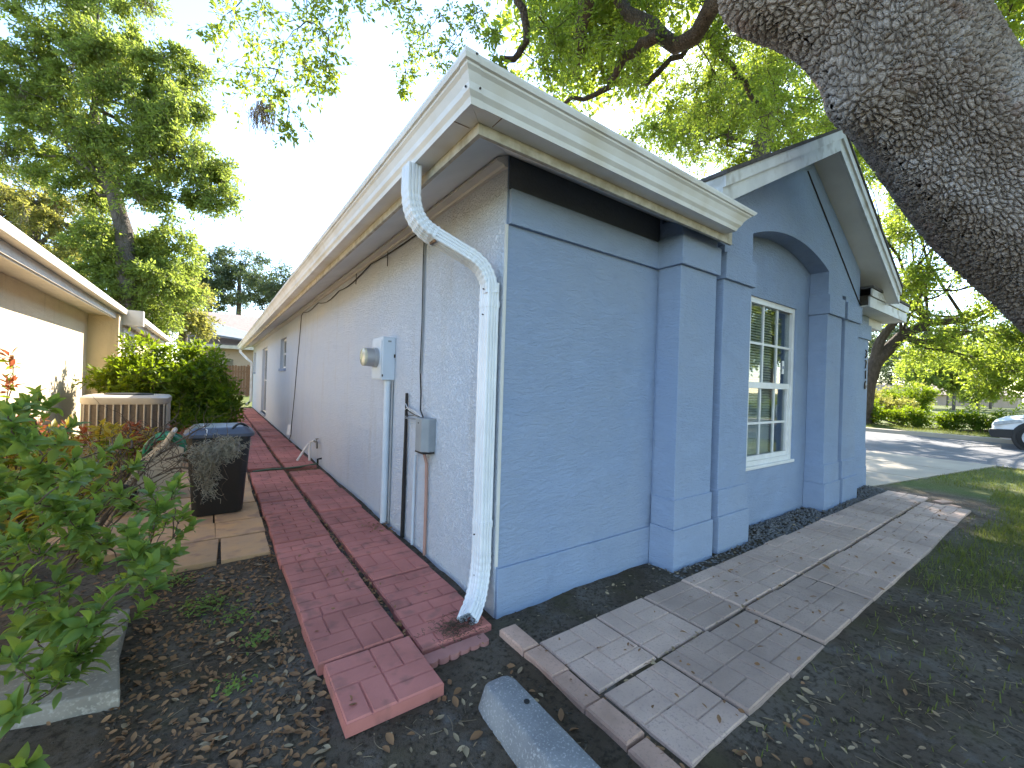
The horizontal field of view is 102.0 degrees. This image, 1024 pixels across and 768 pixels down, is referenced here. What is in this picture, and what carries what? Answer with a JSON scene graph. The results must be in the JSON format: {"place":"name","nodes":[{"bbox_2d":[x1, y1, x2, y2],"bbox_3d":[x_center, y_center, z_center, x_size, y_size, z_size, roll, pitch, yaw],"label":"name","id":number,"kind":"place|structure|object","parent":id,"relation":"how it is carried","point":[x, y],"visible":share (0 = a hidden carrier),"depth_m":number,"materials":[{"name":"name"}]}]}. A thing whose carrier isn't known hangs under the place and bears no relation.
{"place":"outdoors","nodes":[
{"label":"outdoors","id":0,"kind":"place"},
{"bbox_2d":[0,394,1023,767],"bbox_3d":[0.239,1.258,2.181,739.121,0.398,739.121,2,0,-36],"label":"ground","id":1,"kind":"structure","parent":0,"point":[70,746],"depth_m":1.82,"materials":[{"name":"soil"}]},
{"bbox_2d":[0,470,39,534],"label":"croton shrub","id":2,"kind":"object","parent":1,"relation":"on","point":[25,512],"visible":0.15,"depth_m":3.07,"materials":[{"name":"green plant"}]},
{"bbox_2d":[0,511,56,577],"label":"croton shrub","id":3,"kind":"object","parent":1,"relation":"on","point":[4,525],"visible":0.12,"depth_m":2.62,"materials":[{"name":"green plant"}]},
{"bbox_2d":[0,347,78,470],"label":"croton shrub","id":4,"kind":"object","parent":1,"relation":"on","point":[8,386],"visible":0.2,"depth_m":4.21,"materials":[{"name":"red plant"}]},
{"bbox_2d":[0,419,80,515],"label":"croton shrub","id":5,"kind":"object","parent":1,"relation":"on","point":[11,461],"visible":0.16,"depth_m":3.72,"materials":[{"name":"yellow plant"}]},
{"bbox_2d":[0,650,119,729],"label":"concrete slab","id":6,"kind":"structure","parent":1,"relation":"on","point":[100,692],"depth_m":1.60,"materials":[{"name":"concrete"}]},
{"bbox_2d":[0,609,129,669],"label":"concrete slab","id":7,"kind":"structure","parent":1,"relation":"on","point":[117,644],"depth_m":1.95,"materials":[{"name":"concrete"}]},
{"bbox_2d":[0,164,141,279],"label":"feathery tree","id":8,"kind":"object","parent":1,"relation":"on","point":[24,211],"visible":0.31,"depth_m":21.09,"materials":[{"name":"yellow plant"}]},
{"bbox_2d":[8,459,137,530],"bbox_3d":[-3.867,0.950,3.589,0.991,0.554,1.534,2,0,-36],"label":"croton shrub","id":9,"kind":"object","parent":1,"relation":"on","point":[88,492],"visible":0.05,"depth_m":3.64,"materials":[{"name":"green plant"}]},
{"bbox_2d":[0,216,170,454],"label":"tan house","id":10,"kind":"structure","parent":1,"relation":"on","point":[62,324],"depth_m":6.57,"materials":[{"name":"paint"}]},
{"bbox_2d":[122,328,135,356],"bbox_3d":[-9.352,-0.490,10.042,0.130,1.600,1.730,2,0,-36],"label":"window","id":11,"kind":"structure","parent":10,"relation":"in","point":[124,330],"depth_m":9.73,"materials":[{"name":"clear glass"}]},
{"bbox_2d":[71,437,115,494],"bbox_3d":[-2.642,0.499,2.604,0.247,0.347,0.189,2,0,-36],"label":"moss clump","id":12,"kind":"object","parent":1,"relation":"on","point":[95,451],"visible":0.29,"depth_m":2.61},
{"bbox_2d":[0,384,206,767],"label":"azalea shrub","id":13,"kind":"object","parent":1,"relation":"on","point":[58,625],"visible":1,"depth_m":1.57,"materials":[{"name":"green plant"}]},
{"bbox_2d":[58,420,151,469],"bbox_3d":[-5.111,0.815,5.341,1.427,0.667,0.938,2,0,8],"label":"croton shrub","id":14,"kind":"object","parent":1,"relation":"on","point":[83,429],"visible":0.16,"depth_m":5.26,"materials":[{"name":"red plant"}]},
{"bbox_2d":[79,393,171,457],"bbox_3d":[-6.256,0.642,6.766,1.120,0.988,1.120,2,0,-36],"label":"air conditioner","id":15,"kind":"object","parent":1,"relation":"on","point":[151,409],"visible":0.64,"depth_m":6.40,"materials":[{"name":"beige metal"}]},
{"bbox_2d":[0,0,251,309],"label":"shade tree","id":16,"kind":"object","parent":1,"relation":"on","point":[108,68],"visible":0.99,"depth_m":17.26,"materials":[{"name":"green plant"}]},
{"bbox_2d":[50,208,221,351],"bbox_3d":[-17.284,-3.387,18.640,6.923,8.310,4.714,2,0,-9],"label":"dense tree","id":17,"kind":"object","parent":1,"relation":"on","point":[156,267],"visible":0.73,"depth_m":18.01,"materials":[{"name":"green plant"}]},
{"bbox_2d":[31,391,252,582],"bbox_3d":[-2.578,0.647,2.993,1.189,1.156,0.964,2,0,-36],"label":"dead shrub","id":18,"kind":"object","parent":1,"relation":"on","point":[73,560],"visible":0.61,"depth_m":2.86,"materials":[{"name":"plant"}]},
{"bbox_2d":[178,433,251,503],"bbox_3d":[-2.063,0.589,2.890,0.413,0.501,0.312,2,0,-36],"label":"moss clump","id":19,"kind":"object","parent":18,"relation":"hanging from","point":[224,447],"visible":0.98,"depth_m":2.85,"materials":[{"name":"plant"}]},
{"bbox_2d":[34,463,270,579],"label":"flagstone patio","id":20,"kind":"structure","parent":1,"relation":"on","point":[239,535],"depth_m":3.25,"materials":[{"name":"stone"}]},
{"bbox_2d":[36,415,158,485],"bbox_3d":[-4.691,0.746,4.619,0.987,0.832,0.952,2,0,-11],"label":"croton shrub","id":21,"kind":"object","parent":20,"relation":"on","point":[101,432],"visible":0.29,"depth_m":4.62,"materials":[{"name":"yellow plant"}]},
{"bbox_2d":[107,427,186,464],"bbox_3d":[-4.604,0.856,5.434,0.984,0.618,1.097,2,0,44],"label":"croton shrub","id":22,"kind":"object","parent":20,"relation":"on","point":[133,448],"visible":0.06,"depth_m":5.22,"materials":[{"name":"red plant"}]},
{"bbox_2d":[111,427,186,500],"bbox_3d":[-3.654,0.801,4.205,0.552,0.692,0.554,2,0,-36],"label":"hose reel cart","id":23,"kind":"object","parent":20,"relation":"on","point":[176,437],"visible":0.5,"depth_m":4.10,"materials":[{"name":"beige plastic"}]},
{"bbox_2d":[183,422,254,516],"bbox_3d":[-2.763,0.764,3.908,0.532,0.827,0.570,2,0,-36],"label":"garbage bin","id":24,"kind":"object","parent":20,"relation":"on","point":[232,487],"visible":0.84,"depth_m":3.75,"materials":[{"name":"black plastic"}]},
{"bbox_2d":[132,424,190,462],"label":"croton shrub","id":25,"kind":"object","parent":1,"relation":"on","point":[170,431],"visible":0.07,"depth_m":6.32,"materials":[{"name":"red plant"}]},
{"bbox_2d":[71,327,252,422],"bbox_3d":[-7.017,0.083,8.566,2.852,2.448,2.624,2,0,-36],"label":"green bush","id":26,"kind":"object","parent":1,"relation":"on","point":[192,377],"visible":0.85,"depth_m":8.16,"materials":[{"name":"green plant"}]},
{"bbox_2d":[157,569,203,587],"bbox_3d":[-2.057,1.210,2.558,0.246,0.055,0.214,2,0,24],"label":"weed patch","id":27,"kind":"object","parent":1,"relation":"on","point":[174,579],"visible":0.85,"depth_m":2.56,"materials":[{"name":"green plant"}]},
{"bbox_2d":[152,271,224,347],"bbox_3d":[-20.068,-3.354,25.083,4.510,8.073,4.291,2,0,-36],"label":"light tree","id":28,"kind":"object","parent":1,"relation":"on","point":[199,325],"visible":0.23,"depth_m":24.99,"materials":[{"name":"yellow plant"}]},
{"bbox_2d":[170,404,209,432],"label":"shrub","id":29,"kind":"object","parent":1,"relation":"on","point":[187,420],"visible":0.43,"depth_m":7.64,"materials":[{"name":"green plant"}]},
{"bbox_2d":[193,726,205,733],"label":"fallen leaf","id":30,"kind":"object","parent":1,"relation":"on","point":[201,730],"visible":1,"depth_m":1.52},
{"bbox_2d":[196,717,208,722],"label":"fallen leaf","id":31,"kind":"object","parent":1,"relation":"on","point":[204,720],"visible":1,"depth_m":1.57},
{"bbox_2d":[181,400,228,423],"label":"shrub","id":32,"kind":"object","parent":1,"relation":"on","point":[211,417],"visible":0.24,"depth_m":7.90,"materials":[{"name":"green plant"}]},
{"bbox_2d":[161,585,253,624],"bbox_3d":[-1.715,1.219,2.300,0.495,0.057,0.357,2,0,7],"label":"weed patch","id":33,"kind":"object","parent":1,"relation":"on","point":[212,601],"visible":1,"depth_m":2.29,"materials":[{"name":"green plant"}]},
{"bbox_2d":[204,734,215,741],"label":"fallen leaf","id":34,"kind":"object","parent":1,"relation":"on","point":[208,738],"visible":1,"depth_m":1.49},
{"bbox_2d":[177,364,252,395],"bbox_3d":[-18.219,-0.214,25.061,6.000,2.100,0.159,2,0,-36],"label":"wooden fence","id":35,"kind":"object","parent":1,"relation":"on","point":[239,372],"visible":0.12,"depth_m":25.93,"materials":[{"name":"brown wood"}]},
{"bbox_2d":[177,311,258,390],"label":"house","id":36,"kind":"structure","parent":1,"relation":"on","point":[232,331],"depth_m":31.38,"materials":[{"name":"beige paint"}]},
{"bbox_2d":[213,735,227,739],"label":"fallen leaf","id":37,"kind":"object","parent":1,"relation":"on","point":[221,737],"visible":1,"depth_m":1.49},
{"bbox_2d":[191,259,251,313],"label":"backdrop tree","id":38,"kind":"object","parent":1,"relation":"on","point":[218,281],"visible":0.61,"depth_m":51.67,"materials":[{"name":"green plant"}]},
{"bbox_2d":[201,407,244,422],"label":"shrub","id":39,"kind":"object","parent":1,"relation":"on","point":[234,419],"visible":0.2,"depth_m":8.36,"materials":[{"name":"green plant"}]},
{"bbox_2d":[211,670,257,700],"bbox_3d":[-1.148,1.234,1.717,0.166,0.064,0.161,2,0,-36],"label":"weed patch","id":40,"kind":"object","parent":1,"relation":"on","point":[227,691],"visible":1,"depth_m":1.69,"materials":[{"name":"green plant"}]},
{"bbox_2d":[229,759,242,767],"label":"fallen leaf","id":41,"kind":"object","parent":1,"relation":"on","point":[232,762],"visible":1,"depth_m":1.39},
{"bbox_2d":[201,600,272,626],"bbox_3d":[-1.463,1.228,2.212,0.301,0.055,0.223,2,0,-6],"label":"weed patch","id":42,"kind":"object","parent":1,"relation":"on","point":[241,612],"visible":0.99,"depth_m":2.19,"materials":[{"name":"green plant"}]},
{"bbox_2d":[202,242,274,314],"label":"backdrop tree","id":43,"kind":"object","parent":1,"relation":"on","point":[220,254],"visible":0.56,"depth_m":52.81,"materials":[{"name":"green plant"}]},
{"bbox_2d":[231,622,280,655],"bbox_3d":[-1.252,1.232,2.010,0.182,0.060,0.178,2,0,29],"label":"weed patch","id":44,"kind":"object","parent":1,"relation":"on","point":[257,635],"visible":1,"depth_m":2.00,"materials":[{"name":"green plant"}]},
{"bbox_2d":[226,259,295,315],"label":"backdrop tree","id":45,"kind":"object","parent":1,"relation":"on","point":[263,285],"visible":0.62,"depth_m":48.82,"materials":[{"name":"green plant"}]},
{"bbox_2d":[270,676,280,682],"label":"fallen leaf","id":46,"kind":"object","parent":1,"relation":"on","point":[276,679],"visible":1,"depth_m":1.78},
{"bbox_2d":[303,681,315,687],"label":"fallen leaf","id":47,"kind":"object","parent":1,"relation":"on","point":[308,684],"visible":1,"depth_m":1.76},
{"bbox_2d":[306,747,317,753],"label":"fallen leaf","id":48,"kind":"object","parent":1,"relation":"on","point":[312,750],"visible":1,"depth_m":1.45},
{"bbox_2d":[317,762,326,767],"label":"fallen leaf","id":49,"kind":"object","parent":1,"relation":"on","point":[320,765],"visible":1,"depth_m":1.40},
{"bbox_2d":[232,408,490,738],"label":"red paver path","id":50,"kind":"structure","parent":1,"relation":"on","point":[356,644],"depth_m":2.41,"materials":[{"name":"pink brick"}]},
{"bbox_2d":[252,463,317,471],"bbox_3d":[-3.119,1.157,5.745,0.823,0.053,0.062,2,0,-43],"label":"garden hose","id":51,"kind":"object","parent":50,"relation":"on","point":[266,469],"visible":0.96,"depth_m":5.69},
{"bbox_2d":[414,609,487,647],"bbox_3d":[-0.299,1.233,2.100,0.389,0.025,0.294,2,0,-36],"label":"downspout debris","id":52,"kind":"object","parent":50,"relation":"on","point":[452,623],"visible":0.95,"depth_m":2.10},
{"bbox_2d":[382,745,389,752],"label":"fallen leaf","id":53,"kind":"object","parent":1,"relation":"on","point":[386,748],"visible":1,"depth_m":1.45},
{"bbox_2d":[385,732,393,744],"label":"fallen leaf","id":54,"kind":"object","parent":1,"relation":"on","point":[389,736],"visible":1,"depth_m":1.50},
{"bbox_2d":[411,452,418,544],"bbox_3d":[-0.726,0.863,3.138,0.026,0.770,0.202,2,0,-26],"label":"thin pipe","id":55,"kind":"object","parent":1,"relation":"on","point":[413,498],"visible":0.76,"depth_m":3.21,"materials":[{"name":"metal"}]},
{"bbox_2d":[452,696,458,706],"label":"fallen leaf","id":56,"kind":"object","parent":1,"relation":"on","point":[455,701],"visible":1,"depth_m":1.68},
{"bbox_2d":[462,746,468,756],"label":"fallen leaf","id":57,"kind":"object","parent":1,"relation":"on","point":[465,749],"visible":1,"depth_m":1.45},
{"bbox_2d":[0,438,950,767],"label":"leaf litter","id":58,"kind":"object","parent":1,"relation":"on","point":[192,722],"visible":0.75,"depth_m":1.79,"materials":[{"name":"plant"}]},
{"bbox_2d":[470,730,482,739],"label":"fallen leaf","id":59,"kind":"object","parent":1,"relation":"on","point":[476,734],"visible":1,"depth_m":1.51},
{"bbox_2d":[0,557,1023,767],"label":"soil crumbs","id":60,"kind":"object","parent":1,"relation":"on","point":[424,729],"visible":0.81,"depth_m":1.80,"materials":[{"name":"soil"}]},
{"bbox_2d":[478,676,600,767],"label":"concrete kerb","id":61,"kind":"structure","parent":1,"relation":"on","point":[527,729],"depth_m":1.45,"materials":[{"name":"grey concrete"}]},
{"bbox_2d":[558,708,563,720],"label":"fallen leaf","id":62,"kind":"object","parent":1,"relation":"on","point":[560,714],"visible":1,"depth_m":1.61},
{"bbox_2d":[237,45,909,623],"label":"blue house","id":63,"kind":"structure","parent":1,"relation":"on","point":[593,289],"depth_m":2.98,"materials":[{"name":"paint"}]},
{"bbox_2d":[260,348,267,416],"bbox_3d":[-8.006,-0.087,13.469,0.150,2.160,1.660,2,0,-36],"label":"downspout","id":64,"kind":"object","parent":63,"relation":"in","point":[265,370],"depth_m":13.95,"materials":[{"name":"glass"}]},
{"bbox_2d":[278,339,286,370],"bbox_3d":[-5.385,-0.696,9.841,0.150,0.780,1.090,2,0,-36],"label":"window","id":65,"kind":"structure","parent":63,"relation":"in","point":[284,356],"depth_m":10.16,"materials":[{"name":"white glass"}]},
{"bbox_2d":[296,438,321,464],"bbox_3d":[-2.982,0.985,6.184,0.516,0.367,0.154,2,0,27],"label":"pipe","id":66,"kind":"object","parent":63,"relation":"attached to","point":[309,451],"visible":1,"depth_m":6.25,"materials":[{"name":"white metal"}]},
{"bbox_2d":[289,235,416,438],"bbox_3d":[-2.623,-0.054,5.857,0.021,2.494,6.555,2,0,-36],"label":"eave cable","id":67,"kind":"object","parent":63,"relation":"attached to","point":[387,254],"visible":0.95,"depth_m":4.98,"materials":[{"name":"black rubber"}]},
{"bbox_2d":[360,337,395,379],"bbox_3d":[-1.220,-0.227,3.720,0.252,0.380,0.296,2,0,-36],"label":"electric meter","id":68,"kind":"object","parent":63,"relation":"attached to","point":[379,356],"visible":1,"depth_m":3.65,"materials":[{"name":"paint"}]},
{"bbox_2d":[380,380,393,523],"bbox_3d":[-1.123,0.601,3.696,0.074,1.270,0.090,2,0,-36],"label":"conduit","id":69,"kind":"object","parent":63,"relation":"attached to","point":[386,455],"visible":0.98,"depth_m":3.68,"materials":[{"name":"paint"}]},
{"bbox_2d":[400,393,407,537],"bbox_3d":[-0.878,0.664,3.387,0.034,1.180,0.037,2,0,-36],"label":"black pipe","id":70,"kind":"object","parent":63,"relation":"attached to","point":[404,477],"visible":1,"depth_m":3.37,"materials":[{"name":"rubber"}]},
{"bbox_2d":[405,242,425,419],"bbox_3d":[-0.717,-0.470,3.184,0.061,1.504,0.466,2,0,-36],"label":"cable bundle","id":71,"kind":"object","parent":63,"relation":"attached to","point":[422,320],"visible":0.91,"depth_m":3.18,"materials":[{"name":"plastic"}]},
{"bbox_2d":[415,417,435,454],"bbox_3d":[-0.635,0.372,3.008,0.102,0.253,0.163,2,0,-36],"label":"telephone box","id":72,"kind":"object","parent":63,"relation":"attached to","point":[425,435],"visible":0.99,"depth_m":2.95,"materials":[{"name":"grey plastic"}]},
{"bbox_2d":[423,455,427,555],"bbox_3d":[-0.641,0.872,3.022,0.028,0.759,0.052,2,0,35],"label":"copper pipe","id":73,"kind":"object","parent":63,"relation":"attached to","point":[425,504],"visible":0.84,"depth_m":3.02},
{"bbox_2d":[747,305,773,455],"bbox_3d":[2.514,-0.040,4.300,0.740,1.581,0.040,2,0,-36],"label":"window blind","id":74,"kind":"object","parent":63,"relation":"attached to","point":[751,440],"depth_m":4.33,"materials":[{"name":"plastic"}]},
{"bbox_2d":[746,296,794,470],"bbox_3d":[2.652,0.001,4.278,1.100,1.675,0.107,2,0,-36],"label":"window","id":75,"kind":"structure","parent":63,"relation":"in","point":[756,461],"depth_m":4.38,"materials":[{"name":"white plastic"}]},
{"bbox_2d":[186,0,1023,333],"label":"live oak","id":76,"kind":"object","parent":1,"relation":"on","point":[922,100],"visible":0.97,"depth_m":3.13,"materials":[{"name":"green plant"}]},
{"bbox_2d":[247,99,275,136],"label":"spanish moss","id":77,"kind":"object","parent":76,"relation":"hanging from","point":[260,111],"visible":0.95,"depth_m":4.59,"materials":[{"name":"plant"}]},
{"bbox_2d":[357,498,1023,767],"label":"leaf scraps","id":78,"kind":"object","parent":1,"relation":"on","point":[743,756],"visible":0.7,"depth_m":1.78,"materials":[{"name":"plant"}]},
{"bbox_2d":[617,41,827,178],"bbox_3d":[7.048,-5.450,13.725,7.060,13.966,4.005,2,0,32],"label":"forked oak","id":79,"kind":"object","parent":1,"relation":"on","point":[692,153],"visible":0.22,"depth_m":13.52,"materials":[{"name":"green plant"}]},
{"bbox_2d":[499,500,961,767],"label":"brick edging","id":80,"kind":"object","parent":1,"relation":"on","point":[623,732],"visible":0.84,"depth_m":1.65,"materials":[{"name":"brick"}]},
{"bbox_2d":[732,749,743,755],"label":"fallen leaf","id":81,"kind":"object","parent":1,"relation":"on","point":[738,752],"visible":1,"depth_m":1.46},
{"bbox_2d":[540,491,970,767],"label":"tan paver path","id":82,"kind":"structure","parent":1,"relation":"on","point":[688,729],"depth_m":2.26,"materials":[{"name":"concrete"}]},
{"bbox_2d":[749,721,762,726],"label":"fallen leaf","id":83,"kind":"object","parent":1,"relation":"on","point":[754,723],"visible":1,"depth_m":1.60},
{"bbox_2d":[755,756,761,766],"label":"fallen leaf","id":84,"kind":"object","parent":1,"relation":"on","point":[758,760],"visible":1,"depth_m":1.43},
{"bbox_2d":[648,485,889,578],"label":"gravel","id":85,"kind":"structure","parent":1,"relation":"on","point":[787,516],"depth_m":4.09,"materials":[{"name":"gravel"}]},
{"bbox_2d":[797,719,809,724],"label":"fallen leaf","id":86,"kind":"object","parent":1,"relation":"on","point":[803,721],"visible":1,"depth_m":1.62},
{"bbox_2d":[803,757,812,764],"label":"fallen leaf","id":87,"kind":"object","parent":1,"relation":"on","point":[807,761],"visible":1,"depth_m":1.44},
{"bbox_2d":[801,687,814,694],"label":"fallen leaf","id":88,"kind":"object","parent":1,"relation":"on","point":[807,690],"visible":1,"depth_m":1.79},
{"bbox_2d":[637,56,1023,424],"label":"street oak","id":89,"kind":"object","parent":1,"relation":"on","point":[918,276],"visible":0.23,"depth_m":15.08,"materials":[{"name":"green plant"}]},
{"bbox_2d":[734,423,1023,767],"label":"grass","id":90,"kind":"structure","parent":1,"relation":"on","point":[1016,501],"depth_m":3.43,"materials":[{"name":"plant"}]},
{"bbox_2d":[877,351,911,385],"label":"distant tree","id":91,"kind":"object","parent":1,"relation":"on","point":[890,379],"visible":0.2,"depth_m":72.91,"materials":[{"name":"green plant"}]},
{"bbox_2d":[868,324,922,379],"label":"distant tree","id":92,"kind":"object","parent":1,"relation":"on","point":[869,347],"visible":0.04,"depth_m":53.80,"materials":[{"name":"green plant"}]},
{"bbox_2d":[874,391,918,418],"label":"clipped bush","id":93,"kind":"object","parent":1,"relation":"on","point":[888,402],"visible":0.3,"depth_m":21.03,"materials":[{"name":"yellow plant"}]},
{"bbox_2d":[875,380,934,406],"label":"clipped bush","id":94,"kind":"object","parent":1,"relation":"on","point":[884,388],"visible":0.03,"depth_m":29.19,"materials":[{"name":"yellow plant"}]},
{"bbox_2d":[881,381,940,415],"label":"clipped bush","id":95,"kind":"object","parent":1,"relation":"on","point":[924,396],"visible":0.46,"depth_m":23.48,"materials":[{"name":"green plant"}]},
{"bbox_2d":[868,315,966,390],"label":"distant tree","id":96,"kind":"object","parent":1,"relation":"on","point":[891,335],"visible":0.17,"depth_m":47.99,"materials":[{"name":"green plant"}]},
{"bbox_2d":[891,355,958,408],"bbox_3d":[40.093,-0.372,40.101,4.608,5.867,4.402,2,0,23],"label":"distant tree","id":97,"kind":"object","parent":1,"relation":"on","point":[933,380],"visible":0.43,"depth_m":39.28,"materials":[{"name":"green plant"}]},
{"bbox_2d":[866,427,1012,443],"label":"kerb","id":98,"kind":"structure","parent":1,"relation":"on","point":[960,437],"depth_m":13.28,"materials":[{"name":"concrete"}]},
{"bbox_2d":[869,398,1022,432],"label":"clipped hedge","id":99,"kind":"object","parent":1,"relation":"on","point":[978,421],"visible":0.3,"depth_m":15.34,"materials":[{"name":"green plant"}]},
{"bbox_2d":[903,303,990,405],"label":"distant tree","id":100,"kind":"object","parent":1,"relation":"on","point":[947,397],"visible":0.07,"depth_m":61.37,"materials":[{"name":"green plant"}]},
{"bbox_2d":[876,384,1023,407],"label":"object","id":101,"kind":"structure","parent":1,"relation":"on","point":[941,400],"depth_m":62.17,"materials":[{"name":"beige paint"}]},
{"bbox_2d":[937,355,979,409],"bbox_3d":[42.641,-0.323,40.125,3.835,5.927,5.286,2,0,-6],"label":"distant tree","id":102,"kind":"object","parent":1,"relation":"on","point":[951,389],"visible":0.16,"depth_m":39.88,"materials":[{"name":"green plant"}]},
{"bbox_2d":[935,309,1014,408],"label":"distant tree","id":103,"kind":"object","parent":1,"relation":"on","point":[990,403],"visible":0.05,"depth_m":50.61,"materials":[{"name":"green plant"}]},
{"bbox_2d":[945,380,1006,408],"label":"distant tree","id":104,"kind":"object","parent":1,"relation":"on","point":[971,401],"visible":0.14,"depth_m":43.79,"materials":[{"name":"green plant"}]},
{"bbox_2d":[959,343,1023,400],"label":"distant tree","id":105,"kind":"object","parent":1,"relation":"on","point":[1002,374],"visible":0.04,"depth_m":43.04,"materials":[{"name":"green plant"}]},
{"bbox_2d":[0,0,1023,401],"label":"sky","id":106,"kind":"structure","parent":0,"point":[295,194],"materials":[{"name":"white"}]},
{"bbox_2d":[865,450,995,486],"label":"driveway","id":107,"kind":"structure","parent":0,"point":[883,468],"depth_m":7.53,"materials":[{"name":"concrete"}]},
{"bbox_2d":[865,431,1023,470],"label":"road","id":108,"kind":"structure","parent":0,"point":[1000,455],"depth_m":10.39,"materials":[{"name":"asphalt"}]},
{"bbox_2d":[988,415,1023,449],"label":"parked car","id":109,"kind":"object","parent":108,"relation":"on","point":[1010,427],"visible":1,"depth_m":10.89,"materials":[{"name":"white paint"}]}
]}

